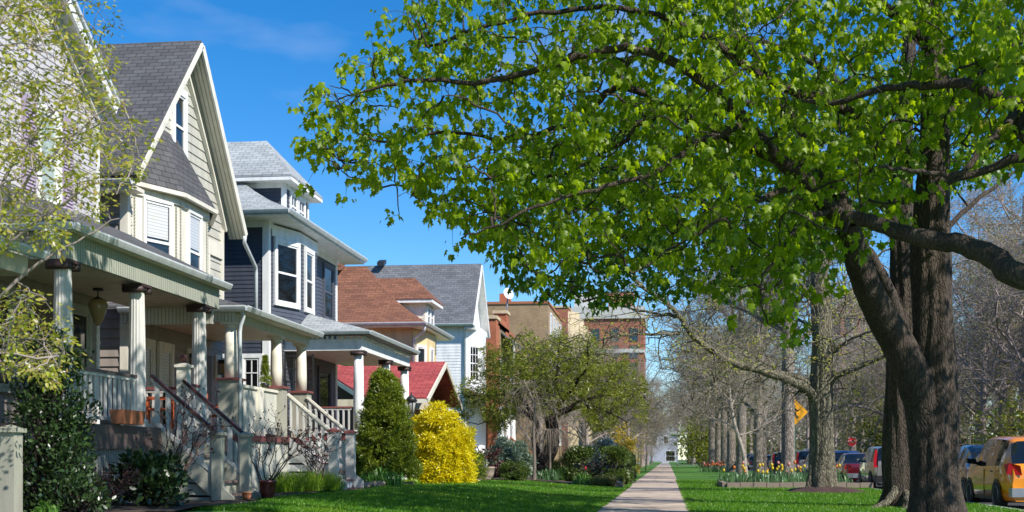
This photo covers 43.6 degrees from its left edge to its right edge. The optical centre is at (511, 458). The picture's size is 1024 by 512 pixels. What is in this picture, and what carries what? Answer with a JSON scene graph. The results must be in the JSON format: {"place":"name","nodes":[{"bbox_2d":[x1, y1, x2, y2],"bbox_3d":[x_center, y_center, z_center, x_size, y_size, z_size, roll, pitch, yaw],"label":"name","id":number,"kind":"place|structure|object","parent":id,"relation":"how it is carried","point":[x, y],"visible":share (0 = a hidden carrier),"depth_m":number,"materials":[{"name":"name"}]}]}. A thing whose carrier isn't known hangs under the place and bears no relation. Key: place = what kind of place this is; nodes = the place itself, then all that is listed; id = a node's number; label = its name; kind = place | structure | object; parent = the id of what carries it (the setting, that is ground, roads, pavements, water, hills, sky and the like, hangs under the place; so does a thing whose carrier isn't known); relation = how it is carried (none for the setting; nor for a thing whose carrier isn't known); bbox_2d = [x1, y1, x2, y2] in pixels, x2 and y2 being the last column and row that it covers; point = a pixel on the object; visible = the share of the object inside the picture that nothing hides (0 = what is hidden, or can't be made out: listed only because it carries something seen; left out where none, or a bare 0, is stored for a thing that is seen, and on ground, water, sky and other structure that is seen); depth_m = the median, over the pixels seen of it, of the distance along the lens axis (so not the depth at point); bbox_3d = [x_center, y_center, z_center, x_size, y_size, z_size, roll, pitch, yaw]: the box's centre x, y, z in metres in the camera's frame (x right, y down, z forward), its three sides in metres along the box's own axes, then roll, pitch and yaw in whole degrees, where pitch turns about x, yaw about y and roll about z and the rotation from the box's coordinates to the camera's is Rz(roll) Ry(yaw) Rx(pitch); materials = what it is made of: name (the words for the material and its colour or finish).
{"place":"outdoors","nodes":[
{"label":"outdoors","id":0,"kind":"place"},
{"bbox_2d":[147,464,657,511],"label":"lawn","id":1,"kind":"structure","parent":0,"point":[642,473],"depth_m":29.42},
{"bbox_2d":[0,235,49,505],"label":"house porch","id":2,"kind":"object","parent":1,"relation":"on","point":[17,265],"visible":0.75,"depth_m":17.53,"materials":[{"name":"wood"}]},
{"bbox_2d":[0,0,163,393],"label":"flowering tree","id":3,"kind":"object","parent":1,"relation":"on","point":[35,29],"visible":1,"depth_m":13.70,"materials":[{"name":"green plant"}]},
{"bbox_2d":[0,0,260,503],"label":"house","id":4,"kind":"structure","parent":1,"relation":"on","point":[146,283],"depth_m":21.88,"materials":[{"name":"beige"}]},
{"bbox_2d":[0,284,16,393],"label":"window","id":5,"kind":"structure","parent":4,"relation":"in","point":[3,385],"depth_m":20.62,"materials":[{"name":"grey paint"}]},
{"bbox_2d":[30,301,52,422],"bbox_3d":[-7.996,-1.600,21.897,0.050,2.100,0.950,0,0,7],"label":"door","id":6,"kind":"structure","parent":4,"relation":"in","point":[49,316],"depth_m":21.77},
{"bbox_2d":[37,101,63,207],"bbox_3d":[-7.953,-5.173,22.003,0.110,1.726,0.950,0,0,7],"label":"window","id":7,"kind":"structure","parent":4,"relation":"in","point":[52,174],"depth_m":22.07,"materials":[{"name":"white paint"}]},
{"bbox_2d":[72,303,93,392],"bbox_3d":[-7.809,-1.996,23.184,0.110,1.572,0.930,0,0,7],"label":"window","id":8,"kind":"structure","parent":4,"relation":"in","point":[82,326],"depth_m":23.33,"materials":[{"name":"grey paint"}]},
{"bbox_2d":[88,288,107,325],"bbox_3d":[-7.325,-2.680,22.647,0.340,0.660,0.340,0,0,7],"label":"hanging lantern","id":9,"kind":"object","parent":4,"relation":"hanging from","point":[97,305],"visible":1,"depth_m":22.55,"materials":[{"name":"glass"}]},
{"bbox_2d":[109,409,145,424],"bbox_3d":[-6.133,-0.660,20.438,0.220,0.220,0.900,0,0,7],"label":"window box","id":10,"kind":"object","parent":4,"relation":"on","point":[123,416],"visible":1,"depth_m":20.20,"materials":[{"name":"wood"}]},
{"bbox_2d":[89,490,322,511],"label":"foundation bed","id":11,"kind":"object","parent":1,"relation":"on","point":[127,507],"visible":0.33,"depth_m":19.19,"materials":[{"name":"soil"}]},
{"bbox_2d":[0,424,26,511],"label":"gate post","id":12,"kind":"object","parent":11,"relation":"on","point":[11,468],"visible":1,"depth_m":15.50,"materials":[{"name":"grey paint"}]},
{"bbox_2d":[1,317,106,511],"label":"holly shrub","id":13,"kind":"object","parent":11,"relation":"on","point":[64,431],"visible":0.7,"depth_m":16.25,"materials":[{"name":"green plant"}]},
{"bbox_2d":[36,460,117,511],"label":"holly shrub","id":14,"kind":"object","parent":11,"relation":"on","point":[82,484],"visible":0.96,"depth_m":16.00,"materials":[{"name":"green plant"}]},
{"bbox_2d":[79,459,146,508],"bbox_3d":[-5.757,0.356,18.076,1.100,0.837,1.162,0,0,-23],"label":"purple shrub","id":15,"kind":"object","parent":11,"relation":"on","point":[117,490],"visible":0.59,"depth_m":18.08,"materials":[{"name":"red plant"}]},
{"bbox_2d":[104,443,192,506],"bbox_3d":[-5.495,0.319,19.306,1.320,1.124,1.462,0,0,-18],"label":"rhododendron","id":16,"kind":"object","parent":11,"relation":"on","point":[160,476],"visible":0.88,"depth_m":19.05,"materials":[{"name":"green plant"}]},
{"bbox_2d":[135,378,234,495],"bbox_3d":[-5.333,-0.296,21.162,1.580,2.130,1.246,0,0,7],"label":"bare shrub","id":17,"kind":"object","parent":11,"relation":"on","point":[192,433],"visible":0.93,"depth_m":21.00,"materials":[{"name":"red plant"}]},
{"bbox_2d":[230,403,330,479],"bbox_3d":[-4.739,-0.185,25.395,1.844,1.914,1.683,0,0,23],"label":"magnolia shrub","id":18,"kind":"object","parent":11,"relation":"on","point":[286,459],"visible":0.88,"depth_m":25.36,"materials":[{"name":"red plant"}]},
{"bbox_2d":[260,470,308,492],"bbox_3d":[-4.759,0.452,27.034,1.153,0.517,1.165,0,0,7],"label":"fern patch","id":19,"kind":"object","parent":11,"relation":"on","point":[292,483],"visible":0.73,"depth_m":26.88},
{"bbox_2d":[286,468,325,490],"bbox_3d":[-4.587,0.457,28.183,1.256,0.506,1.229,0,0,7],"label":"fern patch","id":20,"kind":"object","parent":11,"relation":"on","point":[314,483],"visible":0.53,"depth_m":27.96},
{"bbox_2d":[290,429,343,477],"bbox_3d":[-4.344,0.042,28.594,1.290,1.456,0.978,0,0,27],"label":"rose shrub","id":21,"kind":"object","parent":11,"relation":"on","point":[312,455],"visible":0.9,"depth_m":28.47,"materials":[{"name":"red plant"}]},
{"bbox_2d":[96,40,364,492],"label":"house","id":22,"kind":"structure","parent":1,"relation":"on","point":[181,202],"depth_m":29.14,"materials":[{"name":"beige"}]},
{"bbox_2d":[145,338,157,427],"bbox_3d":[-7.953,-1.614,27.810,0.110,2.008,1.040,0,0,7],"label":"window","id":23,"kind":"structure","parent":22,"relation":"in","point":[150,344],"depth_m":28.10,"materials":[{"name":"white glass"}]},
{"bbox_2d":[142,196,173,256],"bbox_3d":[-7.696,-4.715,27.825,0.075,1.830,0.900,0,0,28],"label":"window","id":24,"kind":"structure","parent":22,"relation":"in","point":[157,215],"depth_m":27.85,"materials":[{"name":"white paint"}]},
{"bbox_2d":[156,341,175,428],"bbox_3d":[-7.815,-1.614,28.952,0.110,2.008,0.940,0,0,7],"label":"door","id":25,"kind":"structure","parent":22,"relation":"in","point":[165,353],"depth_m":28.96,"materials":[{"name":"beige wood"}]},
{"bbox_2d":[170,89,187,157],"bbox_3d":[-7.731,-7.790,29.748,0.085,1.680,0.900,0,0,7],"label":"window","id":26,"kind":"structure","parent":22,"relation":"in","point":[179,116],"depth_m":29.90,"materials":[{"name":"white paint"}]},
{"bbox_2d":[187,209,202,270],"bbox_3d":[-7.264,-4.715,29.318,0.075,1.830,0.820,0,0,7],"label":"window","id":27,"kind":"structure","parent":22,"relation":"in","point":[194,220],"depth_m":29.33,"materials":[{"name":"white paint"}]},
{"bbox_2d":[222,141,419,479],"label":"house","id":28,"kind":"structure","parent":1,"relation":"on","point":[297,254],"depth_m":37.57,"materials":[{"name":"blue"}]},
{"bbox_2d":[242,353,262,386],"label":"window","id":29,"kind":"structure","parent":28,"relation":"in","point":[251,363],"depth_m":36.21,"materials":[{"name":"white paint"}]},
{"bbox_2d":[273,237,300,309],"bbox_3d":[-6.519,-5.361,37.122,0.080,1.942,1.300,0,0,24],"label":"window","id":30,"kind":"structure","parent":28,"relation":"in","point":[287,254],"depth_m":37.10,"materials":[{"name":"white paint"}]},
{"bbox_2d":[284,354,313,435],"bbox_3d":[-6.208,-1.850,37.340,0.880,2.400,0.048,0,0,7],"label":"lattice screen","id":31,"kind":"object","parent":28,"relation":"attached to","point":[294,369],"visible":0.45,"depth_m":37.34,"materials":[{"name":"black wood"}]},
{"bbox_2d":[304,247,314,314],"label":"window","id":32,"kind":"structure","parent":28,"relation":"in","point":[309,255],"depth_m":38.74,"materials":[{"name":"white paint"}]},
{"bbox_2d":[317,366,331,420],"bbox_3d":[-6.131,-2.127,41.994,0.110,1.734,1.600,0,0,7],"label":"window","id":33,"kind":"structure","parent":28,"relation":"in","point":[324,382],"depth_m":42.03,"materials":[{"name":"grey"}]},
{"bbox_2d":[322,262,334,320],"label":"window","id":34,"kind":"structure","parent":28,"relation":"in","point":[328,270],"depth_m":42.53,"materials":[{"name":"blue"}]},
{"bbox_2d":[338,267,462,435],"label":"house","id":35,"kind":"structure","parent":1,"relation":"on","point":[400,310],"depth_m":56.74,"materials":[{"name":"red"}]},
{"bbox_2d":[192,479,631,511],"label":"grass","id":36,"kind":"structure","parent":1,"relation":"on","point":[535,496],"depth_m":26.47,"materials":[{"name":"plant"}]},
{"bbox_2d":[345,264,532,468],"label":"house","id":37,"kind":"structure","parent":1,"relation":"on","point":[458,291],"depth_m":71.47,"materials":[{"name":"white"}]},
{"bbox_2d":[468,344,479,382],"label":"window","id":38,"kind":"structure","parent":37,"relation":"in","point":[473,351],"depth_m":71.10,"materials":[{"name":"white paint"}]},
{"bbox_2d":[352,475,625,486],"bbox_3d":[0.833,0.850,49.208,7.000,0.340,34.300,0,0,7],"label":"garden bed","id":39,"kind":"object","parent":1,"relation":"on","point":[537,479],"visible":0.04,"depth_m":47.54,"materials":[{"name":"soil"}]},
{"bbox_2d":[356,466,404,484],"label":"daylily clump","id":40,"kind":"object","parent":39,"relation":"on","point":[394,479],"visible":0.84,"depth_m":34.09,"materials":[{"name":"green plant"}]},
{"bbox_2d":[354,366,423,480],"bbox_3d":[-3.476,-0.899,35.706,2.133,3.420,2.176,0,0,-34],"label":"conical spruce","id":41,"kind":"object","parent":39,"relation":"on","point":[384,430],"visible":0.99,"depth_m":35.22,"materials":[{"name":"green plant"}]},
{"bbox_2d":[409,400,481,483],"bbox_3d":[-2.083,-0.418,38.568,2.351,2.828,2.444,0,0,7],"label":"golden cypress","id":42,"kind":"object","parent":39,"relation":"on","point":[445,450],"visible":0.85,"depth_m":37.86,"materials":[{"name":"yellow plant"}]},
{"bbox_2d":[482,436,538,477],"bbox_3d":[-0.112,0.060,48.870,2.334,1.970,2.179,0,0,7],"label":"pine shrub","id":43,"kind":"object","parent":39,"relation":"on","point":[517,451],"visible":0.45,"depth_m":48.53,"materials":[{"name":"green plant"}]},
{"bbox_2d":[500,376,571,480],"bbox_3d":[0.849,-1.085,47.098,2.698,3.957,3.066,0,0,7],"label":"weeping sapling","id":44,"kind":"object","parent":39,"relation":"on","point":[534,407],"visible":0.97,"depth_m":47.20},
{"bbox_2d":[528,429,570,473],"bbox_3d":[1.490,-0.118,49.725,1.673,2.081,1.460,0,0,7],"label":"weeping shrub","id":45,"kind":"object","parent":39,"relation":"on","point":[549,432],"visible":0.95,"depth_m":49.53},
{"bbox_2d":[447,322,657,476],"bbox_3d":[1.526,-2.383,52.146,8.824,6.329,6.936,0,0,7],"label":"feathery tree","id":46,"kind":"object","parent":39,"relation":"on","point":[581,392],"visible":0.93,"depth_m":51.07,"materials":[{"name":"green plant"}]},
{"bbox_2d":[562,445,630,483],"bbox_3d":[3.369,0.295,50.382,2.695,1.718,2.666,0,0,7],"label":"clipped hedge","id":47,"kind":"object","parent":39,"relation":"on","point":[615,454],"visible":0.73,"depth_m":49.44,"materials":[{"name":"green plant"}]},
{"bbox_2d":[582,436,631,476],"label":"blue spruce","id":48,"kind":"object","parent":39,"relation":"on","point":[607,442],"visible":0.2,"depth_m":56.38,"materials":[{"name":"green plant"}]},
{"bbox_2d":[486,310,529,449],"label":"apartment building","id":49,"kind":"structure","parent":1,"relation":"on","point":[499,324],"depth_m":79.73,"materials":[{"name":"red brick"}]},
{"bbox_2d":[497,459,532,480],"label":"boxwood","id":50,"kind":"object","parent":1,"relation":"on","point":[520,471],"visible":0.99,"depth_m":44.44,"materials":[{"name":"green plant"}]},
{"bbox_2d":[487,294,562,465],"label":"apartment building","id":51,"kind":"structure","parent":1,"relation":"on","point":[530,316],"depth_m":113.73,"materials":[{"name":"beige brick"}]},
{"bbox_2d":[494,344,587,451],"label":"bare tree","id":52,"kind":"object","parent":1,"relation":"on","point":[540,432],"visible":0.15,"depth_m":76.21,"materials":[{"name":"brown plant"}]},
{"bbox_2d":[553,306,591,465],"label":"apartment building","id":53,"kind":"structure","parent":1,"relation":"on","point":[566,313],"depth_m":140.67,"materials":[{"name":"beige brick"}]},
{"bbox_2d":[529,319,639,445],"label":"bare tree","id":54,"kind":"object","parent":1,"relation":"on","point":[581,426],"visible":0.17,"depth_m":94.91,"materials":[{"name":"brown plant"}]},
{"bbox_2d":[529,349,657,454],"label":"bare tree","id":55,"kind":"object","parent":1,"relation":"on","point":[587,440],"visible":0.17,"depth_m":88.22,"materials":[{"name":"brown plant"}]},
{"bbox_2d":[586,474,624,486],"bbox_3d":[3.358,0.804,46.069,1.482,0.571,1.175,0,0,7],"label":"moss mound","id":56,"kind":"object","parent":1,"relation":"on","point":[608,480],"visible":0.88,"depth_m":45.91,"materials":[{"name":"green plant"}]},
{"bbox_2d":[562,339,658,440],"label":"bare tree","id":57,"kind":"object","parent":1,"relation":"on","point":[606,435],"visible":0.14,"depth_m":104.02,"materials":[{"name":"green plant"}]},
{"bbox_2d":[610,422,642,475],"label":"forsythia","id":58,"kind":"object","parent":1,"relation":"on","point":[627,442],"visible":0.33,"depth_m":69.64,"materials":[{"name":"yellow plant"}]},
{"bbox_2d":[592,346,671,434],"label":"bare tree","id":59,"kind":"object","parent":1,"relation":"on","point":[649,391],"visible":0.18,"depth_m":131.78,"materials":[{"name":"grey plant"}]},
{"bbox_2d":[589,349,683,468],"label":"bare tree","id":60,"kind":"object","parent":1,"relation":"on","point":[651,420],"visible":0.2,"depth_m":112.71,"materials":[{"name":"grey plant"}]},
{"bbox_2d":[77,0,1023,459],"label":"sky","id":61,"kind":"structure","parent":0,"point":[264,56],"materials":[{"name":"blue"}]},
{"bbox_2d":[571,292,646,459],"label":"office block","id":62,"kind":"structure","parent":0,"point":[576,308],"depth_m":299.07,"materials":[{"name":"red brick"}]},
{"bbox_2d":[598,465,687,511],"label":"sidewalk","id":63,"kind":"structure","parent":0,"point":[655,489],"depth_m":35.12,"materials":[{"name":"concrete"}]},
{"bbox_2d":[715,469,852,482],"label":"tulip","id":64,"kind":"object","parent":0,"point":[752,477],"depth_m":48.13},
{"bbox_2d":[670,465,1015,511],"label":"parkway","id":65,"kind":"structure","parent":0,"point":[686,472],"depth_m":90.61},
{"bbox_2d":[286,0,1023,511],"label":"maple tree","id":66,"kind":"object","parent":65,"relation":"on","point":[922,360],"visible":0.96,"depth_m":19.91,"materials":[{"name":"green plant"}]},
{"bbox_2d":[502,41,888,487],"bbox_3d":[6.261,-6.122,39.454,14.016,14.384,7.216,0,0,-16],"label":"street tree","id":67,"kind":"object","parent":65,"relation":"on","point":[817,389],"visible":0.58,"depth_m":39.47,"materials":[{"name":"green plant"}]},
{"bbox_2d":[666,410,735,467],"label":"leafy tree","id":68,"kind":"object","parent":65,"relation":"on","point":[690,447],"visible":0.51,"depth_m":147.77,"materials":[{"name":"green plant"}]},
{"bbox_2d":[645,311,780,467],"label":"bare tree","id":69,"kind":"object","parent":65,"relation":"on","point":[711,451],"visible":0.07,"depth_m":139.06,"materials":[{"name":"grey plant"}]},
{"bbox_2d":[660,307,781,467],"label":"bare tree","id":70,"kind":"object","parent":65,"relation":"on","point":[717,446],"visible":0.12,"depth_m":124.37,"materials":[{"name":"grey plant"}]},
{"bbox_2d":[640,253,809,471],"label":"bare tree","id":71,"kind":"object","parent":65,"relation":"on","point":[731,453],"visible":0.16,"depth_m":98.35,"materials":[{"name":"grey plant"}]},
{"bbox_2d":[644,270,809,473],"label":"bare tree","id":72,"kind":"object","parent":65,"relation":"on","point":[741,422],"visible":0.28,"depth_m":86.46,"materials":[{"name":"grey plant"}]},
{"bbox_2d":[655,319,802,468],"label":"bare tree","id":73,"kind":"object","parent":65,"relation":"on","point":[723,456],"visible":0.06,"depth_m":111.39,"materials":[{"name":"grey plant"}]},
{"bbox_2d":[651,320,807,477],"bbox_3d":[11.431,-3.061,65.510,8.678,8.454,6.458,0,0,27],"label":"bare tree","id":74,"kind":"object","parent":65,"relation":"on","point":[728,424],"visible":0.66,"depth_m":64.99,"materials":[{"name":"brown plant"}]},
{"bbox_2d":[484,10,1014,508],"bbox_3d":[5.085,-4.753,27.187,11.970,11.806,5.729,0,0,7],"label":"street tree","id":75,"kind":"object","parent":65,"relation":"on","point":[896,284],"visible":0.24,"depth_m":27.10,"materials":[{"name":"green plant"}]},
{"bbox_2d":[661,251,872,474],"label":"bare tree","id":76,"kind":"object","parent":65,"relation":"on","point":[758,455],"visible":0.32,"depth_m":70.71,"materials":[{"name":"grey plant"}]},
{"bbox_2d":[684,291,850,472],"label":"bare tree","id":77,"kind":"object","parent":65,"relation":"on","point":[765,453],"visible":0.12,"depth_m":94.20,"materials":[{"name":"grey plant"}]},
{"bbox_2d":[727,480,855,486],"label":"tulip bed soil","id":78,"kind":"structure","parent":65,"relation":"on","point":[780,481],"depth_m":47.26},
{"bbox_2d":[656,181,955,476],"bbox_3d":[11.384,-5.306,51.552,9.692,12.912,12.520,0,0,-25],"label":"bare tree","id":79,"kind":"object","parent":78,"relation":"on","point":[787,446],"visible":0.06,"depth_m":50.91,"materials":[{"name":"grey plant"}]},
{"bbox_2d":[785,487,867,493],"bbox_3d":[9.847,0.955,40.138,2.706,0.219,4.170,0,0,7],"label":"mulch ring","id":80,"kind":"object","parent":65,"relation":"on","point":[828,489],"visible":0.69,"depth_m":39.15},
{"bbox_2d":[801,0,1023,290],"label":"maple tree","id":81,"kind":"object","parent":65,"relation":"on","point":[1004,266],"visible":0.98,"depth_m":16.76,"materials":[{"name":"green plant"}]},
{"bbox_2d":[676,479,1023,511],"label":"grass","id":82,"kind":"structure","parent":0,"point":[702,495],"depth_m":30.90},
{"bbox_2d":[750,468,1023,509],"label":"road","id":83,"kind":"structure","parent":0,"point":[1017,505],"depth_m":35.04,"materials":[{"name":"asphalt"}]},
{"bbox_2d":[835,452,881,484],"bbox_3d":[16.031,0.382,59.477,2.160,1.633,4.650,0,0,7],"label":"parked car","id":84,"kind":"object","parent":83,"relation":"on","point":[848,462],"visible":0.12,"depth_m":58.02,"materials":[{"name":"paint"}]},
{"bbox_2d":[857,446,881,487],"bbox_3d":[15.288,0.252,52.113,2.180,1.891,4.550,0,0,7],"label":"parked car","id":85,"kind":"object","parent":83,"relation":"on","point":[870,469],"visible":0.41,"depth_m":50.81,"materials":[{"name":"paint"}]},
{"bbox_2d":[959,444,983,500],"bbox_3d":[13.632,0.297,36.799,2.180,1.801,4.153,0,0,7],"label":"parked car","id":86,"kind":"object","parent":83,"relation":"on","point":[971,451],"visible":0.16,"depth_m":35.88,"materials":[{"name":"paint"}]},
{"bbox_2d":[966,436,1023,506],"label":"parked car","id":87,"kind":"object","parent":83,"relation":"on","point":[995,473],"visible":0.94,"depth_m":29.46,"materials":[{"name":"paint"}]},
{"label":"far verge","id":88,"kind":"structure","parent":0,"visible":0},
{"bbox_2d":[686,409,846,464],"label":"undergrowth","id":89,"kind":"object","parent":88,"relation":"on","point":[689,462],"visible":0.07,"depth_m":226.70,"materials":[{"name":"green plant"}]},
{"bbox_2d":[794,280,882,450],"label":"bare tree","id":90,"kind":"object","parent":88,"relation":"on","point":[851,332],"visible":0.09,"depth_m":129.50,"materials":[{"name":"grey plant"}]},
{"bbox_2d":[794,281,882,452],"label":"bare tree","id":91,"kind":"object","parent":88,"relation":"on","point":[838,329],"visible":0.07,"depth_m":145.91,"materials":[{"name":"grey plant"}]},
{"bbox_2d":[833,374,884,452],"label":"leafy tree","id":92,"kind":"object","parent":88,"relation":"on","point":[876,439],"visible":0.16,"depth_m":106.64,"materials":[{"name":"green plant"}]},
{"bbox_2d":[834,372,885,450],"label":"budding tree","id":93,"kind":"object","parent":88,"relation":"on","point":[867,418],"visible":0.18,"depth_m":120.72,"materials":[{"name":"brown plant"}]},
{"bbox_2d":[780,257,972,451],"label":"bare tree","id":94,"kind":"object","parent":88,"relation":"on","point":[856,417],"visible":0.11,"depth_m":103.43,"materials":[{"name":"brown plant"}]},
{"bbox_2d":[843,326,973,427],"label":"bare tree","id":95,"kind":"object","parent":88,"relation":"on","point":[873,383],"visible":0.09,"depth_m":109.18,"materials":[{"name":"brown plant"}]},
{"bbox_2d":[796,405,1023,452],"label":"undergrowth","id":96,"kind":"object","parent":88,"relation":"on","point":[994,430],"depth_m":100.71,"materials":[{"name":"green plant"}]},
{"bbox_2d":[854,330,974,418],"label":"bare tree","id":97,"kind":"object","parent":88,"relation":"on","point":[882,364],"visible":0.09,"depth_m":97.19,"materials":[{"name":"brown plant"}]},
{"bbox_2d":[835,304,1018,437],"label":"bare tree","id":98,"kind":"object","parent":88,"relation":"on","point":[854,352],"visible":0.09,"depth_m":116.90,"materials":[{"name":"brown plant"}]},
{"bbox_2d":[834,199,1021,437],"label":"bare tree","id":99,"kind":"object","parent":88,"relation":"on","point":[968,406],"visible":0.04,"depth_m":85.13,"materials":[{"name":"brown plant"}]},
{"bbox_2d":[877,255,1020,447],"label":"bare tree","id":100,"kind":"object","parent":88,"relation":"on","point":[981,393],"visible":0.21,"depth_m":76.91,"materials":[{"name":"brown plant"}]},
{"bbox_2d":[950,181,1023,435],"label":"bare tree","id":101,"kind":"object","parent":88,"relation":"on","point":[967,367],"visible":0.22,"depth_m":70.47,"materials":[{"name":"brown plant"}]},
{"bbox_2d":[950,176,1023,388],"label":"bare tree","id":102,"kind":"object","parent":88,"relation":"on","point":[1009,190],"visible":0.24,"depth_m":78.45,"materials":[{"name":"brown plant"}]},
{"bbox_2d":[953,235,1020,432],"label":"bare tree","id":103,"kind":"object","parent":88,"relation":"on","point":[1000,399],"visible":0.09,"depth_m":84.51,"materials":[{"name":"brown plant"}]},
{"bbox_2d":[952,160,1023,439],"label":"bare tree","id":104,"kind":"object","parent":88,"relation":"on","point":[996,289],"visible":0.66,"depth_m":63.19,"materials":[{"name":"brown plant"}]},
{"bbox_2d":[959,363,1018,441],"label":"budding tree","id":105,"kind":"object","parent":88,"relation":"on","point":[966,418],"visible":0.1,"depth_m":88.96,"materials":[{"name":"brown plant"}]},
{"bbox_2d":[957,215,1023,412],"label":"bare tree","id":106,"kind":"object","parent":88,"relation":"on","point":[1021,362],"visible":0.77,"depth_m":61.11,"materials":[{"name":"brown plant"}]},
{"bbox_2d":[959,386,1023,443],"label":"bush","id":107,"kind":"object","parent":88,"relation":"on","point":[1013,423],"visible":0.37,"depth_m":61.87,"materials":[{"name":"green plant"}]},
{"label":"terrain","id":108,"kind":"structure","parent":0,"visible":0},
{"bbox_2d":[649,422,677,461],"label":"apartment building","id":109,"kind":"structure","parent":108,"relation":"on","point":[667,455],"depth_m":421.94,"materials":[{"name":"concrete"}]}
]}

